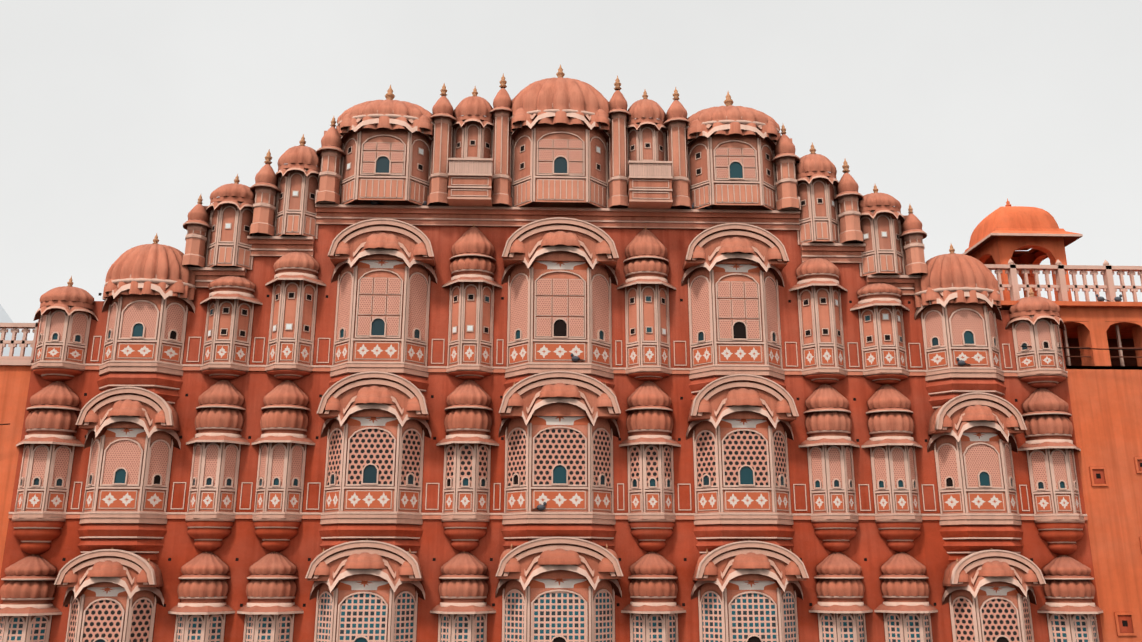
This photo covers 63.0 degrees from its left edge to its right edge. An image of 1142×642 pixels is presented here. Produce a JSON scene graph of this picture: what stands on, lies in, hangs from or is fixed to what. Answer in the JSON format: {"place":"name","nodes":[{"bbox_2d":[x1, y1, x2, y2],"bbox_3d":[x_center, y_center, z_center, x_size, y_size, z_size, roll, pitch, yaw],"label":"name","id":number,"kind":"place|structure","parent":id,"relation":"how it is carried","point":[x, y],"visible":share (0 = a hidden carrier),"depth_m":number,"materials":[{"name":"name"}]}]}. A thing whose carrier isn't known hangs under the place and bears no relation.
{"place":"outdoors","nodes":[
{"label":"outdoors","id":0,"kind":"place"},
{"bbox_2d":[0,304,31,355],"bbox_3d":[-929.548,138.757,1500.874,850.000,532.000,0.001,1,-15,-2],"label":"hill","id":1,"kind":"structure","parent":0,"point":[5,317],"depth_m":1530.42,"materials":[{"name":"grey"}]},
{"bbox_2d":[0,0,1141,340],"label":"sky","id":2,"kind":"structure","parent":0,"point":[116,116],"materials":[{"name":"white"}]},
{"bbox_3d":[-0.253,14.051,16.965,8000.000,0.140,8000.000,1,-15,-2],"label":"ground","id":3,"kind":"structure","parent":0,"visible":0},
{"bbox_2d":[0,64,1102,641],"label":"facade","id":4,"kind":"structure","parent":3,"relation":"on","point":[306,394],"depth_m":19.88,"materials":[{"name":"pink stone"}]},
{"bbox_2d":[0,198,1141,641],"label":"building","id":5,"kind":"structure","parent":3,"relation":"on","point":[1102,344],"depth_m":20.63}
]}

